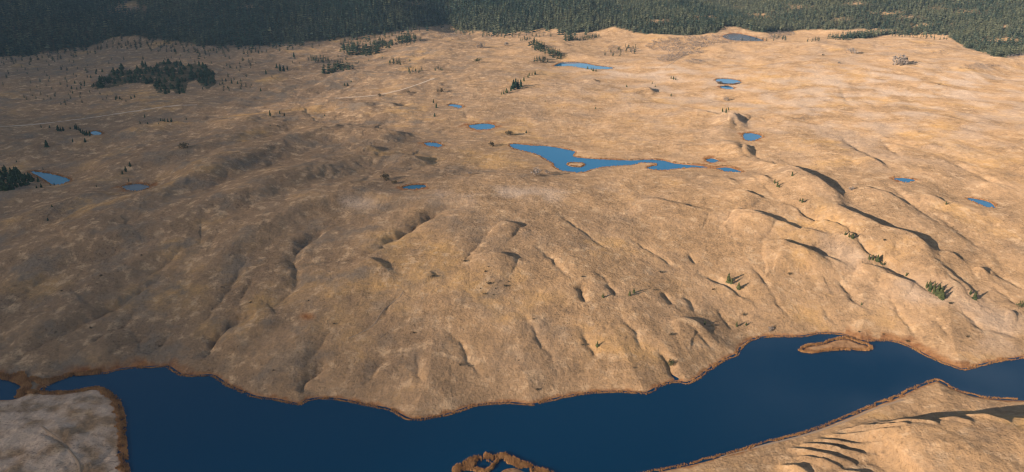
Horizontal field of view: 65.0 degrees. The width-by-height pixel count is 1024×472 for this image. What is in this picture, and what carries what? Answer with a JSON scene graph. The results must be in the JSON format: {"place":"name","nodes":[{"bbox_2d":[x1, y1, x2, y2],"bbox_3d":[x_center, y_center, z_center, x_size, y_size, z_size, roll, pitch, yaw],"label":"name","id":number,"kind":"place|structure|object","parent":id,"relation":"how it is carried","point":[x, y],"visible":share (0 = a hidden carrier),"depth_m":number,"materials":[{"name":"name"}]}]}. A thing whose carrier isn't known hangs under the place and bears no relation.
{"place":"outdoors","nodes":[
{"label":"outdoors","id":0,"kind":"place"},
{"bbox_2d":[31,171,69,184],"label":"pond","id":1,"kind":"structure","parent":0,"point":[53,179],"depth_m":926.11,"materials":[{"name":"teal liquid"}]},
{"bbox_2d":[0,105,178,126],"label":"dirt track","id":2,"kind":"structure","parent":0,"point":[97,116],"depth_m":1204.28,"materials":[{"name":"brown soil"}]},
{"bbox_2d":[91,131,101,134],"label":"pond","id":3,"kind":"structure","parent":0,"point":[96,132],"depth_m":1129.44,"materials":[{"name":"teal liquid"}]},
{"bbox_2d":[122,184,149,190],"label":"pond","id":4,"kind":"structure","parent":0,"point":[136,187],"depth_m":882.68,"materials":[{"name":"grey liquid"}]},
{"bbox_2d":[349,291,403,337],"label":"footpath","id":5,"kind":"structure","parent":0,"point":[379,315],"depth_m":620.75,"materials":[{"name":"brown soil"}]},
{"bbox_2d":[343,78,433,97],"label":"dirt track","id":6,"kind":"structure","parent":0,"point":[393,91],"depth_m":1369.10,"materials":[{"name":"brown soil"}]},
{"bbox_2d":[403,185,425,188],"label":"pond","id":7,"kind":"structure","parent":0,"point":[415,186],"depth_m":843.77,"materials":[{"name":"teal liquid"}]},
{"bbox_2d":[424,142,441,146],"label":"pond","id":8,"kind":"structure","parent":0,"point":[433,144],"depth_m":1043.62,"materials":[{"name":"blue liquid"}]},
{"bbox_2d":[449,104,461,107],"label":"pond","id":9,"kind":"structure","parent":0,"point":[457,106],"depth_m":1280.86,"materials":[{"name":"blue liquid"}]},
{"bbox_2d":[469,124,495,129],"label":"pond","id":10,"kind":"structure","parent":0,"point":[482,126],"depth_m":1161.18,"materials":[{"name":"blue liquid"}]},
{"bbox_2d":[0,0,1023,471],"bbox_3d":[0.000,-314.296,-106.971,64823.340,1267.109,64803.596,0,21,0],"label":"ground","id":11,"kind":"structure","parent":0,"point":[936,122],"depth_m":770.95,"materials":[{"name":"brown soil"}]},
{"bbox_2d":[2,183,10,190],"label":"conifer","id":12,"kind":"object","parent":11,"relation":"on","point":[6,187],"visible":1,"depth_m":869.39,"materials":[{"name":"green plant"}]},
{"bbox_2d":[40,426,80,471],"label":"footpath","id":13,"kind":"structure","parent":11,"relation":"on","point":[63,444],"depth_m":498.08,"materials":[{"name":"beige soil"}]},
{"bbox_2d":[177,142,188,148],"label":"shrub","id":14,"kind":"object","parent":11,"relation":"on","point":[183,144],"visible":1,"depth_m":975.75,"materials":[{"name":"brown plant"}]},
{"bbox_2d":[380,172,388,180],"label":"shrub","id":15,"kind":"object","parent":11,"relation":"on","point":[385,176],"visible":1,"depth_m":859.06,"materials":[{"name":"brown plant"}]},
{"bbox_2d":[0,29,947,104],"bbox_3d":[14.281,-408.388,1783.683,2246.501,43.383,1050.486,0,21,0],"label":"distant trees","id":16,"kind":"object","parent":11,"relation":"on","point":[354,48],"visible":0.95,"depth_m":1845.75,"materials":[{"name":"green plant"}]},
{"bbox_2d":[0,0,1023,58],"bbox_3d":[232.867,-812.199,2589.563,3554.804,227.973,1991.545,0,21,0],"label":"forest","id":17,"kind":"object","parent":11,"relation":"on","point":[722,14],"visible":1,"depth_m":2155.46,"materials":[{"name":"green plant"}]},
{"bbox_2d":[0,332,1023,471],"bbox_3d":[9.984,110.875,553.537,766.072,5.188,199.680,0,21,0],"label":"reeds","id":18,"kind":"object","parent":11,"relation":"on","point":[21,379],"visible":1,"depth_m":557.94,"materials":[{"name":"brown plant"}]},
{"bbox_2d":[5,141,1018,471],"bbox_3d":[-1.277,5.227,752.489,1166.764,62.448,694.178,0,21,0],"label":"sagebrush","id":19,"kind":"object","parent":11,"relation":"on","point":[575,227],"visible":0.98,"depth_m":768.17,"materials":[{"name":"green plant"}]},
{"bbox_2d":[28,61,996,207],"bbox_3d":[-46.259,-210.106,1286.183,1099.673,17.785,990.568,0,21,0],"label":"pond rushes","id":20,"kind":"object","parent":11,"relation":"on","point":[402,186],"visible":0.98,"depth_m":966.85,"materials":[{"name":"green plant"}]},
{"bbox_2d":[3,144,1021,457],"bbox_3d":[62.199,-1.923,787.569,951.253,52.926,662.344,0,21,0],"label":"gully brush","id":21,"kind":"object","parent":11,"relation":"on","point":[451,338],"visible":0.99,"depth_m":648.56,"materials":[{"name":"green plant"}]},
{"bbox_2d":[531,166,541,175],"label":"shrub","id":22,"kind":"object","parent":11,"relation":"on","point":[535,171],"visible":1,"depth_m":895.67,"materials":[{"name":"beige plant"}]},
{"bbox_2d":[89,28,1023,119],"bbox_3d":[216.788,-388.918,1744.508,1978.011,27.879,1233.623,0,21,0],"label":"thicket","id":23,"kind":"object","parent":11,"relation":"on","point":[672,55],"visible":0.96,"depth_m":1923.52,"materials":[{"name":"green plant"}]},
{"bbox_2d":[726,273,730,283],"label":"conifer","id":24,"kind":"object","parent":11,"relation":"on","point":[728,280],"visible":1,"depth_m":691.75,"materials":[{"name":"green plant"}]},
{"bbox_2d":[846,47,858,52],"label":"shrub","id":25,"kind":"object","parent":11,"relation":"on","point":[850,49],"visible":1,"depth_m":1757.13,"materials":[{"name":"beige plant"}]},
{"bbox_2d":[889,54,907,65],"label":"shrub","id":26,"kind":"object","parent":11,"relation":"on","point":[901,60],"visible":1,"depth_m":1584.32,"materials":[{"name":"beige plant"}]},
{"bbox_2d":[937,287,944,298],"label":"conifer","id":27,"kind":"object","parent":11,"relation":"on","point":[940,292],"visible":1,"depth_m":671.89,"materials":[{"name":"green plant"}]},
{"bbox_2d":[940,291,945,300],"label":"conifer","id":28,"kind":"object","parent":11,"relation":"on","point":[942,296],"visible":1,"depth_m":668.43,"materials":[{"name":"green plant"}]},
{"bbox_2d":[972,291,977,300],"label":"conifer","id":29,"kind":"object","parent":11,"relation":"on","point":[974,297],"visible":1,"depth_m":671.62,"materials":[{"name":"green plant"}]},
{"bbox_2d":[0,332,1023,471],"bbox_3d":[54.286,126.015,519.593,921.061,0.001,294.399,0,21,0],"label":"lake","id":30,"kind":"structure","parent":0,"point":[763,389],"depth_m":533.04,"materials":[{"name":"blue liquid"}]},
{"bbox_2d":[554,62,612,68],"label":"pond","id":31,"kind":"structure","parent":0,"point":[581,65],"depth_m":1704.54,"materials":[{"name":"blue liquid"}]},
{"bbox_2d":[510,144,740,172],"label":"lake","id":32,"kind":"structure","parent":0,"point":[560,158],"depth_m":977.24,"materials":[{"name":"blue liquid"}]},
{"bbox_2d":[706,159,717,162],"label":"pond","id":33,"kind":"structure","parent":0,"point":[712,160],"depth_m":982.21,"materials":[{"name":"blue liquid"}]},
{"bbox_2d":[720,86,732,88],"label":"pond","id":34,"kind":"structure","parent":0,"point":[726,87],"depth_m":1440.48,"materials":[{"name":"blue liquid"}]},
{"bbox_2d":[716,79,740,83],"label":"pond","id":35,"kind":"structure","parent":0,"point":[729,81],"depth_m":1479.43,"materials":[{"name":"blue liquid"}]},
{"bbox_2d":[723,33,763,40],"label":"pond","id":36,"kind":"structure","parent":0,"point":[731,36],"depth_m":2045.73,"materials":[{"name":"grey liquid"}]},
{"bbox_2d":[743,133,761,140],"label":"pond","id":37,"kind":"structure","parent":0,"point":[750,136],"depth_m":1093.60,"materials":[{"name":"blue liquid"}]},
{"bbox_2d":[721,399,903,456],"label":"footpath","id":38,"kind":"structure","parent":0,"point":[851,418],"depth_m":521.87,"materials":[{"name":"beige soil"}]},
{"bbox_2d":[894,178,914,182],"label":"pond","id":39,"kind":"structure","parent":0,"point":[906,180],"depth_m":891.95,"materials":[{"name":"blue liquid"}]},
{"bbox_2d":[968,198,995,207],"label":"pond","id":40,"kind":"structure","parent":0,"point":[984,203],"depth_m":842.99,"materials":[{"name":"blue liquid"}]}
]}

